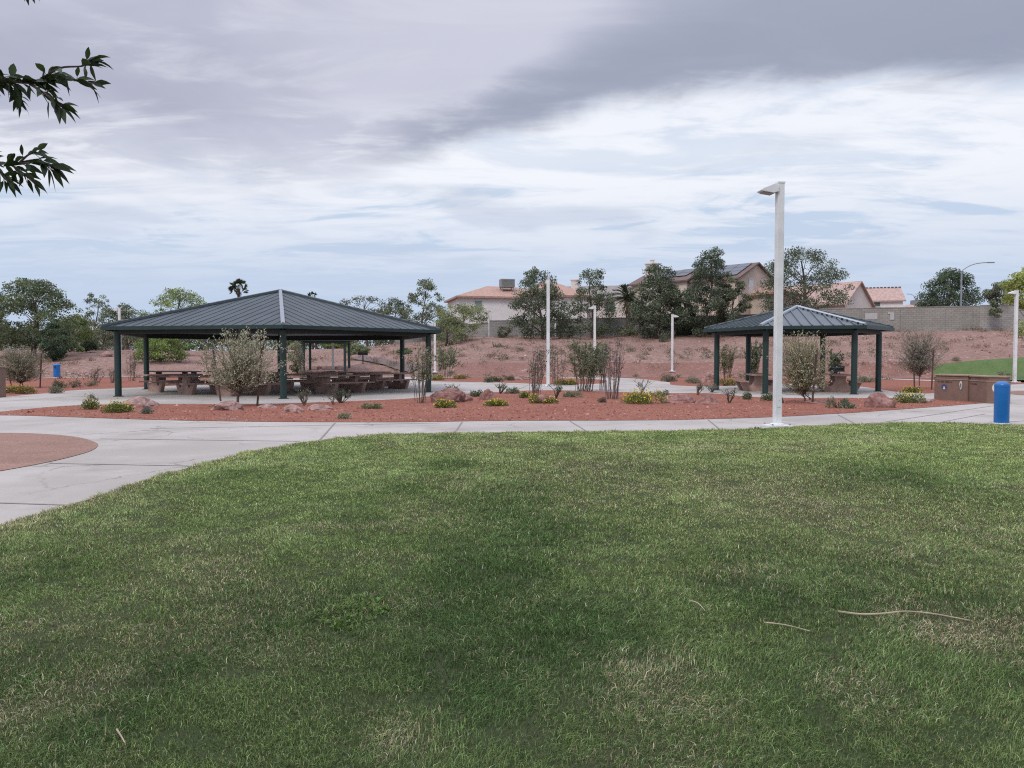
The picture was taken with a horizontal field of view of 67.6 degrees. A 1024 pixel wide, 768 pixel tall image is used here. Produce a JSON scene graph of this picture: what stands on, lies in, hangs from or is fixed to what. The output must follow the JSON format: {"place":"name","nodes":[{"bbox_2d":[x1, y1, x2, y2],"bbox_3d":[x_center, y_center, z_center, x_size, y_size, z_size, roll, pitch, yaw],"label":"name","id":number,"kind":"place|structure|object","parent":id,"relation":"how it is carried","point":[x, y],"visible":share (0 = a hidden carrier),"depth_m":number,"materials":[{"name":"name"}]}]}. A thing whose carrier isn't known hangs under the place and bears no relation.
{"place":"outdoors","nodes":[
{"label":"outdoors","id":0,"kind":"place"},
{"bbox_2d":[350,356,421,371],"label":"retaining wall","id":1,"kind":"structure","parent":0,"point":[383,361],"depth_m":65.31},
{"bbox_2d":[0,421,1023,767],"bbox_3d":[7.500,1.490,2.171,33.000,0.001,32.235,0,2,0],"label":"lawn","id":2,"kind":"structure","parent":0,"point":[534,727],"depth_m":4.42,"materials":[{"name":"plant"}]},
{"bbox_2d":[0,0,111,196],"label":"ash tree","id":3,"kind":"object","parent":2,"relation":"on","point":[55,167],"visible":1,"depth_m":2.50,"materials":[{"name":"green plant"}]},
{"bbox_2d":[312,591,388,629],"bbox_3d":[-0.987,1.386,4.695,0.455,0.044,0.618,1,2,28],"label":"weed patch","id":4,"kind":"object","parent":2,"relation":"on","point":[346,616],"visible":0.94,"depth_m":4.68,"materials":[{"name":"green plant"}]},
{"bbox_2d":[838,610,969,620],"bbox_3d":[2.332,1.377,4.586,0.723,0.013,0.114,0,2,10],"label":"fallen stick","id":5,"kind":"object","parent":2,"relation":"on","point":[897,612],"visible":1,"depth_m":4.58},
{"bbox_2d":[0,377,1023,524],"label":"concrete plaza","id":6,"kind":"structure","parent":0,"point":[127,451],"depth_m":17.29,"materials":[{"name":"grey"}]},
{"bbox_2d":[0,433,97,470],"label":"gravel bed","id":7,"kind":"object","parent":6,"relation":"on","point":[17,450],"visible":1,"depth_m":13.07,"materials":[{"name":"gravel"}]},
{"bbox_2d":[136,374,205,391],"bbox_3d":[-15.562,-0.060,35.020,1.760,0.790,2.500,2,3,44],"label":"picnic table","id":8,"kind":"object","parent":6,"relation":"on","point":[156,384],"visible":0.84,"depth_m":34.39,"materials":[{"name":"concrete"}]},
{"bbox_2d":[165,375,221,394],"bbox_3d":[-13.295,0.014,32.921,1.760,0.790,2.500,2,3,44],"label":"picnic table","id":9,"kind":"object","parent":6,"relation":"on","point":[185,386],"visible":0.56,"depth_m":32.28,"materials":[{"name":"concrete"}]},
{"bbox_2d":[204,375,279,395],"bbox_3d":[-11.081,0.063,31.522,1.760,0.790,2.500,2,3,44],"label":"picnic table","id":10,"kind":"object","parent":6,"relation":"on","point":[265,388],"visible":0.48,"depth_m":31.50,"materials":[{"name":"concrete"}]},
{"bbox_2d":[101,289,440,398],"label":"pavilion","id":11,"kind":"structure","parent":6,"relation":"on","point":[286,315],"depth_m":31.56,"materials":[{"name":"metal"}]},
{"bbox_2d":[264,373,330,391],"bbox_3d":[-10.010,-0.081,35.619,1.760,0.790,2.500,2,3,44],"label":"picnic table","id":12,"kind":"object","parent":6,"relation":"on","point":[290,385],"visible":0.66,"depth_m":35.49,"materials":[{"name":"concrete"}]},
{"bbox_2d":[299,372,350,386],"bbox_3d":[-9.402,-0.219,39.517,1.760,0.790,2.500,2,3,44],"label":"picnic table","id":13,"kind":"object","parent":6,"relation":"on","point":[336,378],"visible":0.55,"depth_m":39.17,"materials":[{"name":"concrete"}]},
{"bbox_2d":[302,340,354,376],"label":"pavilion","id":14,"kind":"structure","parent":6,"relation":"on","point":[343,342],"depth_m":60.45,"materials":[{"name":"metal"}]},
{"bbox_2d":[304,374,374,393],"bbox_3d":[-7.558,-0.011,33.620,1.760,0.790,2.500,2,3,44],"label":"picnic table","id":15,"kind":"object","parent":6,"relation":"on","point":[327,385],"visible":0.98,"depth_m":33.43,"materials":[{"name":"concrete"}]},
{"bbox_2d":[345,371,393,385],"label":"picnic table","id":16,"kind":"object","parent":6,"relation":"on","point":[379,377],"visible":0.36,"depth_m":40.94,"materials":[{"name":"concrete"}]},
{"bbox_2d":[358,372,416,389],"bbox_3d":[-6.196,-0.152,37.618,1.760,0.790,2.500,2,3,44],"label":"picnic table","id":17,"kind":"object","parent":6,"relation":"on","point":[396,382],"visible":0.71,"depth_m":37.34,"materials":[{"name":"concrete"}]},
{"bbox_2d":[0,390,980,421],"bbox_3d":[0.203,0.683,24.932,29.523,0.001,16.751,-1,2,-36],"label":"gravel bed","id":18,"kind":"object","parent":6,"relation":"on","point":[485,413],"visible":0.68,"depth_m":22.35,"materials":[{"name":"gravel"}]},
{"bbox_2d":[79,397,101,409],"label":"flower clump","id":19,"kind":"object","parent":18,"relation":"on","point":[91,404],"visible":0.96,"depth_m":22.80,"materials":[{"name":"green plant"}]},
{"bbox_2d":[99,398,134,412],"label":"flower clump","id":20,"kind":"object","parent":18,"relation":"on","point":[118,408],"visible":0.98,"depth_m":21.48,"materials":[{"name":"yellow plant"}]},
{"bbox_2d":[122,396,158,406],"bbox_3d":[-11.843,0.608,24.275,1.160,0.472,0.960,0,2,0],"label":"boulder","id":21,"kind":"object","parent":18,"relation":"on","point":[139,401],"visible":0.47,"depth_m":24.07,"materials":[{"name":"stone"}]},
{"bbox_2d":[210,401,243,409],"bbox_3d":[-8.456,0.697,22.723,0.968,0.404,0.797,0,2,0],"label":"boulder","id":22,"kind":"object","parent":18,"relation":"on","point":[229,405],"visible":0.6,"depth_m":22.47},
{"bbox_2d":[195,326,286,405],"bbox_3d":[-8.745,-0.561,25.258,2.921,2.650,4.620,0,2,-12],"label":"sapling","id":23,"kind":"object","parent":18,"relation":"on","point":[244,367],"visible":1,"depth_m":24.21,"materials":[{"name":"green plant"}]},
{"bbox_2d":[331,388,350,402],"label":"twiggy plant","id":24,"kind":"object","parent":18,"relation":"on","point":[340,394],"visible":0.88,"depth_m":26.01,"materials":[{"name":"green plant"}]},
{"bbox_2d":[402,341,434,402],"bbox_3d":[-3.116,-0.357,26.089,1.202,2.240,0.981,0,2,0],"label":"desert shrub","id":25,"kind":"object","parent":18,"relation":"on","point":[422,373],"visible":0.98,"depth_m":26.01,"materials":[{"name":"green plant"}]},
{"bbox_2d":[434,398,457,407],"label":"flower clump","id":26,"kind":"object","parent":18,"relation":"on","point":[444,403],"visible":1,"depth_m":23.53,"materials":[{"name":"yellow plant"}]},
{"bbox_2d":[430,388,465,402],"bbox_3d":[-2.256,0.446,26.660,1.260,0.628,1.011,1,2,16],"label":"boulder","id":27,"kind":"object","parent":18,"relation":"on","point":[455,394],"visible":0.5,"depth_m":26.35,"materials":[{"name":"stone"}]},
{"bbox_2d":[483,398,508,405],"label":"flower clump","id":28,"kind":"object","parent":18,"relation":"on","point":[498,402],"visible":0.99,"depth_m":24.34,"materials":[{"name":"yellow plant"}]},
{"bbox_2d":[516,343,553,395],"bbox_3d":[0.966,-0.529,30.450,1.530,2.274,1.120,0,2,10],"label":"desert shrub","id":29,"kind":"object","parent":18,"relation":"on","point":[535,382],"visible":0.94,"depth_m":30.53,"materials":[{"name":"green plant"}]},
{"bbox_2d":[566,335,608,391],"bbox_3d":[3.534,-0.911,34.987,2.078,2.721,2.322,0,2,0],"label":"desert shrub","id":30,"kind":"object","parent":18,"relation":"on","point":[585,366],"visible":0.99,"depth_m":34.80,"materials":[{"name":"green plant"}]},
{"bbox_2d":[596,332,624,398],"bbox_3d":[3.706,-0.630,28.525,1.153,2.615,1.026,0,2,0],"label":"desert shrub","id":31,"kind":"object","parent":18,"relation":"on","point":[614,372],"visible":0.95,"depth_m":28.50,"materials":[{"name":"green plant"}]},
{"bbox_2d":[621,388,667,404],"bbox_3d":[4.464,0.405,25.780,1.575,0.572,1.352,0,2,0],"label":"flower clump","id":32,"kind":"object","parent":18,"relation":"on","point":[642,398],"visible":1,"depth_m":25.58,"materials":[{"name":"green plant"}]},
{"bbox_2d":[661,393,695,402],"bbox_3d":[5.676,0.546,26.350,1.224,0.450,0.999,0,2,0],"label":"boulder","id":33,"kind":"object","parent":18,"relation":"on","point":[680,398],"visible":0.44,"depth_m":26.05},
{"bbox_2d":[695,394,718,403],"bbox_3d":[6.505,0.566,25.545,0.827,0.468,0.646,0,2,0],"label":"boulder","id":34,"kind":"object","parent":18,"relation":"on","point":[707,399],"visible":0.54,"depth_m":25.38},
{"bbox_2d":[766,330,836,402],"bbox_3d":[9.911,-0.567,26.305,2.356,2.599,2.338,0,2,0],"label":"sapling","id":35,"kind":"object","parent":18,"relation":"on","point":[803,374],"visible":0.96,"depth_m":26.05,"materials":[{"name":"green plant"}]},
{"bbox_2d":[864,392,895,407],"bbox_3d":[11.416,0.560,23.728,0.953,0.606,0.712,0,2,0],"label":"boulder","id":36,"kind":"object","parent":18,"relation":"on","point":[878,400],"visible":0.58,"depth_m":23.58,"materials":[{"name":"stone"}]},
{"bbox_2d":[893,389,925,402],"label":"flower clump","id":37,"kind":"object","parent":18,"relation":"on","point":[911,399],"visible":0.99,"depth_m":26.02,"materials":[{"name":"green plant"}]},
{"bbox_2d":[431,377,606,383],"bbox_3d":[0.632,-0.285,52.365,15.699,0.001,10.900,1,3,36],"label":"gravel bed","id":38,"kind":"object","parent":6,"relation":"on","point":[481,379],"visible":0.41,"depth_m":50.88,"materials":[{"name":"gravel"}]},
{"bbox_2d":[432,344,460,378],"bbox_3d":[-4.803,-1.608,55.636,2.127,2.659,2.545,-1,2,-22],"label":"desert shrub","id":39,"kind":"object","parent":38,"relation":"on","point":[452,360],"visible":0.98,"depth_m":55.32,"materials":[{"name":"green plant"}]},
{"bbox_2d":[543,279,552,386],"bbox_3d":[1.921,-2.728,40.843,0.500,5.710,0.727,0,2,0],"label":"lamp post","id":40,"kind":"object","parent":6,"relation":"on","point":[548,282],"visible":0.91,"depth_m":40.66,"materials":[{"name":"metal"}]},
{"bbox_2d":[734,373,772,391],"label":"picnic table","id":41,"kind":"object","parent":6,"relation":"on","point":[754,383],"visible":0.7,"depth_m":34.90,"materials":[{"name":"concrete"}]},
{"bbox_2d":[757,181,792,427],"bbox_3d":[5.844,-1.759,17.085,0.727,5.451,0.500,0,2,-7],"label":"lamp post","id":42,"kind":"object","parent":6,"relation":"on","point":[777,188],"visible":0.92,"depth_m":17.03,"materials":[{"name":"metal"}]},
{"bbox_2d":[703,305,894,393],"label":"pavilion","id":43,"kind":"structure","parent":6,"relation":"on","point":[796,318],"depth_m":33.67,"materials":[{"name":"grey metal"}]},
{"bbox_2d":[817,373,863,391],"bbox_3d":[14.922,-0.060,35.020,1.760,0.790,2.500,1,2,15],"label":"picnic table","id":44,"kind":"object","parent":6,"relation":"on","point":[839,383],"visible":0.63,"depth_m":34.27,"materials":[{"name":"concrete"}]},
{"bbox_2d":[934,374,1011,403],"bbox_3d":[16.239,0.147,26.989,0.718,0.942,3.056,0,2,-11],"label":"monument sign","id":45,"kind":"object","parent":6,"relation":"on","point":[968,387],"visible":0.94,"depth_m":27.11,"materials":[{"name":"brown paint"}]},
{"bbox_2d":[993,381,1010,423],"bbox_3d":[11.520,0.437,17.993,0.358,1.009,0.358,0,2,0],"label":"trash can","id":46,"kind":"object","parent":6,"relation":"on","point":[1001,402],"visible":0.93,"depth_m":17.87,"materials":[{"name":"blue paint"}]},
{"bbox_2d":[0,330,1023,376],"bbox_3d":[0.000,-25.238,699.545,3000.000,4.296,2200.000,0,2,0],"label":"ground","id":47,"kind":"structure","parent":0,"point":[962,353],"depth_m":69.53,"materials":[{"name":"soil"}]},
{"bbox_2d":[0,277,83,355],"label":"mesquite tree","id":48,"kind":"object","parent":47,"relation":"on","point":[19,304],"visible":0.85,"depth_m":74.41,"materials":[{"name":"green plant"}]},
{"bbox_2d":[33,321,71,361],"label":"mesquite tree","id":49,"kind":"object","parent":47,"relation":"on","point":[51,349],"visible":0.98,"depth_m":71.59,"materials":[{"name":"green plant"}]},
{"bbox_2d":[57,314,94,350],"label":"mesquite tree","id":50,"kind":"object","parent":47,"relation":"on","point":[86,335],"visible":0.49,"depth_m":83.51,"materials":[{"name":"green plant"}]},
{"bbox_2d":[76,292,110,349],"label":"mesquite tree","id":51,"kind":"object","parent":47,"relation":"on","point":[99,303],"visible":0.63,"depth_m":99.40,"materials":[{"name":"green plant"}]},
{"bbox_2d":[88,323,126,349],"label":"mesquite tree","id":52,"kind":"object","parent":47,"relation":"on","point":[104,335],"visible":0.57,"depth_m":87.55,"materials":[{"name":"green plant"}]},
{"bbox_2d":[97,302,146,349],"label":"mesquite tree","id":53,"kind":"object","parent":47,"relation":"on","point":[111,312],"visible":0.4,"depth_m":95.12,"materials":[{"name":"green plant"}]},
{"bbox_2d":[132,338,188,362],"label":"palo verde tree","id":54,"kind":"object","parent":47,"relation":"on","point":[155,352],"visible":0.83,"depth_m":69.21,"materials":[{"name":"green plant"}]},
{"bbox_2d":[137,287,206,349],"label":"palo verde tree","id":55,"kind":"object","parent":47,"relation":"on","point":[175,295],"visible":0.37,"depth_m":90.99,"materials":[{"name":"green plant"}]},
{"bbox_2d":[0,308,428,350],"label":"distant trees","id":56,"kind":"object","parent":47,"relation":"on","point":[202,341],"visible":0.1,"depth_m":127.28,"materials":[{"name":"green plant"}]},
{"bbox_2d":[228,278,248,342],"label":"palm tree","id":57,"kind":"object","parent":47,"relation":"on","point":[239,281],"visible":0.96,"depth_m":119.31,"materials":[{"name":"green plant"}]},
{"bbox_2d":[286,342,305,373],"bbox_3d":[-17.653,-2.041,61.901,1.546,2.849,1.690,1,2,29],"label":"palo verde tree","id":58,"kind":"object","parent":47,"relation":"on","point":[294,362],"visible":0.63,"depth_m":61.62,"materials":[{"name":"green plant"}]},
{"bbox_2d":[346,343,371,354],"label":"palo verde tree","id":59,"kind":"object","parent":47,"relation":"on","point":[355,348],"visible":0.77,"depth_m":79.46,"materials":[{"name":"green plant"}]},
{"bbox_2d":[339,295,389,346],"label":"eucalyptus tree","id":60,"kind":"object","parent":47,"relation":"on","point":[370,300],"visible":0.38,"depth_m":109.63,"materials":[{"name":"green plant"}]},
{"bbox_2d":[379,297,412,343],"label":"eucalyptus tree","id":61,"kind":"object","parent":47,"relation":"on","point":[398,307],"visible":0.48,"depth_m":103.12,"materials":[{"name":"green plant"}]},
{"bbox_2d":[399,278,444,340],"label":"eucalyptus tree","id":62,"kind":"object","parent":47,"relation":"on","point":[412,297],"visible":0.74,"depth_m":95.29,"materials":[{"name":"green plant"}]},
{"bbox_2d":[395,323,488,343],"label":"block wall","id":63,"kind":"structure","parent":47,"relation":"on","point":[484,331],"depth_m":97.11,"materials":[{"name":"concrete"}]},
{"bbox_2d":[431,314,468,345],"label":"acacia tree","id":64,"kind":"object","parent":47,"relation":"on","point":[455,328],"visible":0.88,"depth_m":83.50,"materials":[{"name":"green plant"}]},
{"bbox_2d":[433,302,491,340],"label":"acacia tree","id":65,"kind":"object","parent":47,"relation":"on","point":[465,313],"visible":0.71,"depth_m":87.17,"materials":[{"name":"green plant"}]},
{"bbox_2d":[16,330,1022,373],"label":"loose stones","id":66,"kind":"object","parent":47,"relation":"on","point":[984,349],"visible":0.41,"depth_m":70.90,"materials":[{"name":"stone"}]},
{"bbox_2d":[489,319,554,336],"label":"block wall","id":67,"kind":"structure","parent":47,"relation":"on","point":[494,325],"depth_m":96.87,"materials":[{"name":"concrete"}]},
{"bbox_2d":[506,269,573,338],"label":"pine tree","id":68,"kind":"object","parent":47,"relation":"on","point":[539,297],"visible":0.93,"depth_m":88.95,"materials":[{"name":"green plant"}]},
{"bbox_2d":[566,268,616,337],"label":"pine tree","id":69,"kind":"object","parent":47,"relation":"on","point":[601,330],"visible":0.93,"depth_m":89.08,"materials":[{"name":"green plant"}]},
{"bbox_2d":[567,279,630,317],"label":"house","id":70,"kind":"structure","parent":47,"relation":"on","point":[608,288],"depth_m":113.53,"materials":[{"name":"beige paint"}]},
{"bbox_2d":[605,284,644,326],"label":"palm tree","id":71,"kind":"object","parent":47,"relation":"on","point":[626,297],"visible":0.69,"depth_m":91.54,"materials":[{"name":"green plant"}]},
{"bbox_2d":[612,325,638,335],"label":"bush","id":72,"kind":"object","parent":47,"relation":"on","point":[629,331],"visible":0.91,"depth_m":89.68,"materials":[{"name":"green plant"}]},
{"bbox_2d":[556,314,755,335],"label":"block wall","id":73,"kind":"structure","parent":47,"relation":"on","point":[621,321],"depth_m":92.93,"materials":[{"name":"brick"}]},
{"bbox_2d":[627,263,693,338],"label":"pine tree","id":74,"kind":"object","parent":47,"relation":"on","point":[640,310],"visible":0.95,"depth_m":84.78,"materials":[{"name":"green plant"}]},
{"bbox_2d":[341,327,1023,366],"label":"dry brush","id":75,"kind":"object","parent":47,"relation":"on","point":[709,351],"visible":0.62,"depth_m":71.86,"materials":[{"name":"brown plant"}]},
{"bbox_2d":[670,290,698,334],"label":"pine tree","id":76,"kind":"object","parent":47,"relation":"on","point":[686,331],"visible":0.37,"depth_m":87.25,"materials":[{"name":"green plant"}]},
{"bbox_2d":[682,246,739,336],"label":"pine tree","id":77,"kind":"object","parent":47,"relation":"on","point":[702,274],"visible":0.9,"depth_m":83.78,"materials":[{"name":"green plant"}]},
{"bbox_2d":[628,259,802,315],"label":"house","id":78,"kind":"structure","parent":47,"relation":"on","point":[751,275],"depth_m":95.33,"materials":[{"name":"beige paint"}]},
{"bbox_2d":[714,276,754,336],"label":"pine tree","id":79,"kind":"object","parent":47,"relation":"on","point":[735,292],"visible":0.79,"depth_m":83.28,"materials":[{"name":"green plant"}]},
{"bbox_2d":[752,246,854,311],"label":"pine tree","id":80,"kind":"object","parent":47,"relation":"on","point":[824,273],"visible":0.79,"depth_m":86.74,"materials":[{"name":"green plant"}]},
{"bbox_2d":[819,306,979,331],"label":"block wall","id":81,"kind":"structure","parent":47,"relation":"on","point":[946,318],"depth_m":76.75,"materials":[{"name":"paint"}]},
{"bbox_2d":[914,267,986,306],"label":"pine tree","id":82,"kind":"object","parent":47,"relation":"on","point":[943,278],"visible":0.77,"depth_m":90.66,"materials":[{"name":"green plant"}]},
{"bbox_2d":[981,281,1007,304],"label":"tree","id":83,"kind":"object","parent":47,"relation":"on","point":[991,294],"visible":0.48,"depth_m":75.03,"materials":[{"name":"green plant"}]},
{"bbox_2d":[980,304,1023,330],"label":"block wall","id":84,"kind":"structure","parent":47,"relation":"on","point":[1005,321],"depth_m":74.83,"materials":[{"name":"concrete"}]},
{"bbox_2d":[988,300,1003,317],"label":"hanging bush","id":85,"kind":"object","parent":84,"relation":"hanging from","point":[995,305],"visible":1,"depth_m":73.68,"materials":[{"name":"green plant"}]},
{"bbox_2d":[0,0,1023,350],"label":"sky","id":86,"kind":"structure","parent":0,"point":[336,150],"materials":[{"name":"grey"}]},
{"bbox_2d":[6,377,1023,396],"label":"gravel bed","id":87,"kind":"object","parent":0,"point":[894,385],"depth_m":45.87,"materials":[{"name":"gravel"}]},
{"bbox_2d":[0,366,6,397],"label":"stone pillar","id":88,"kind":"structure","parent":87,"relation":"on","point":[2,383],"depth_m":29.75,"materials":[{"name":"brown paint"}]},
{"bbox_2d":[6,384,37,393],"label":"flower clump","id":89,"kind":"object","parent":87,"relation":"on","point":[22,390],"visible":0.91,"depth_m":32.99,"materials":[{"name":"yellow plant"}]},
{"bbox_2d":[0,344,52,387],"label":"sapling","id":90,"kind":"object","parent":87,"relation":"on","point":[20,370],"visible":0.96,"depth_m":39.24,"materials":[{"name":"green plant"}]},
{"bbox_2d":[197,343,220,374],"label":"desert shrub","id":91,"kind":"object","parent":87,"relation":"on","point":[206,358],"visible":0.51,"depth_m":58.28,"materials":[{"name":"green plant"}]},
{"bbox_2d":[291,341,308,377],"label":"desert shrub","id":92,"kind":"object","parent":87,"relation":"on","point":[298,356],"visible":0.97,"depth_m":55.56,"materials":[{"name":"green plant"}]},
{"bbox_2d":[1,335,909,379],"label":"scrub","id":93,"kind":"object","parent":87,"relation":"on","point":[630,349],"visible":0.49,"depth_m":64.36,"materials":[{"name":"green plant"}]},
{"bbox_2d":[550,341,567,384],"bbox_3d":[2.529,-1.091,42.257,1.135,2.568,1.291,0,2,0],"label":"desert shrub","id":94,"kind":"object","parent":87,"relation":"on","point":[553,366],"visible":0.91,"depth_m":42.26,"materials":[{"name":"green plant"}]},
{"bbox_2d":[597,341,611,389],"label":"desert shrub","id":95,"kind":"object","parent":87,"relation":"on","point":[602,369],"visible":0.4,"depth_m":35.95,"materials":[{"name":"green plant"}]},
{"bbox_2d":[719,342,738,381],"bbox_3d":[13.241,-1.315,47.088,1.383,2.675,1.303,0,2,0],"label":"desert shrub","id":96,"kind":"object","parent":87,"relation":"on","point":[724,361],"visible":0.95,"depth_m":46.96,"materials":[{"name":"green plant"}]},
{"bbox_2d":[743,339,762,372],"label":"desert shrub","id":97,"kind":"object","parent":87,"relation":"on","point":[755,361],"visible":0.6,"depth_m":50.79,"materials":[{"name":"green plant"}]},
{"bbox_2d":[827,347,849,377],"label":"desert shrub","id":98,"kind":"object","parent":87,"relation":"on","point":[833,357],"visible":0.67,"depth_m":45.24,"materials":[{"name":"green plant"}]},
{"bbox_2d":[892,327,951,389],"bbox_3d":[20.344,-1.274,38.194,2.664,3.154,2.652,0,2,0],"label":"sapling","id":99,"kind":"object","parent":87,"relation":"on","point":[919,360],"visible":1,"depth_m":37.96,"materials":[{"name":"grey plant"}]},
{"bbox_2d":[998,267,1023,315],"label":"ash tree","id":100,"kind":"object","parent":87,"relation":"on","point":[1011,285],"visible":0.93,"depth_m":49.77,"materials":[{"name":"green plant"}]},
{"bbox_2d":[1008,290,1020,382],"bbox_3d":[30.843,-2.927,47.026,0.727,5.674,0.500,0,2,0],"label":"lamp post","id":101,"kind":"object","parent":87,"relation":"on","point":[1015,293],"visible":0.95,"depth_m":46.97,"materials":[{"name":"metal"}]},
{"bbox_2d":[444,279,591,335],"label":"house","id":102,"kind":"structure","parent":0,"point":[495,300],"depth_m":108.20,"materials":[{"name":"white paint"}]},
{"bbox_2d":[455,362,954,378],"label":"gravel bank","id":103,"kind":"structure","parent":0,"point":[641,370],"depth_m":60.73,"materials":[{"name":"gravel"}]},
{"bbox_2d":[669,314,678,371],"bbox_3d":[12.831,-3.259,60.723,0.727,4.559,0.500,0,2,0],"label":"lamp post","id":104,"kind":"object","parent":103,"relation":"on","point":[673,316],"visible":1,"depth_m":60.62,"materials":[{"name":"metal"}]},
{"bbox_2d":[787,281,875,307],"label":"house","id":105,"kind":"structure","parent":0,"point":[860,296],"depth_m":100.35,"materials":[{"name":"beige paint"}]},
{"bbox_2d":[866,287,905,307],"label":"house","id":106,"kind":"structure","parent":0,"point":[887,297],"depth_m":112.61,"materials":[{"name":"white paint"}]},
{"bbox_2d":[934,357,1023,379],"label":"lawn","id":107,"kind":"structure","parent":0,"point":[989,367],"depth_m":58.05,"materials":[{"name":"plant"}]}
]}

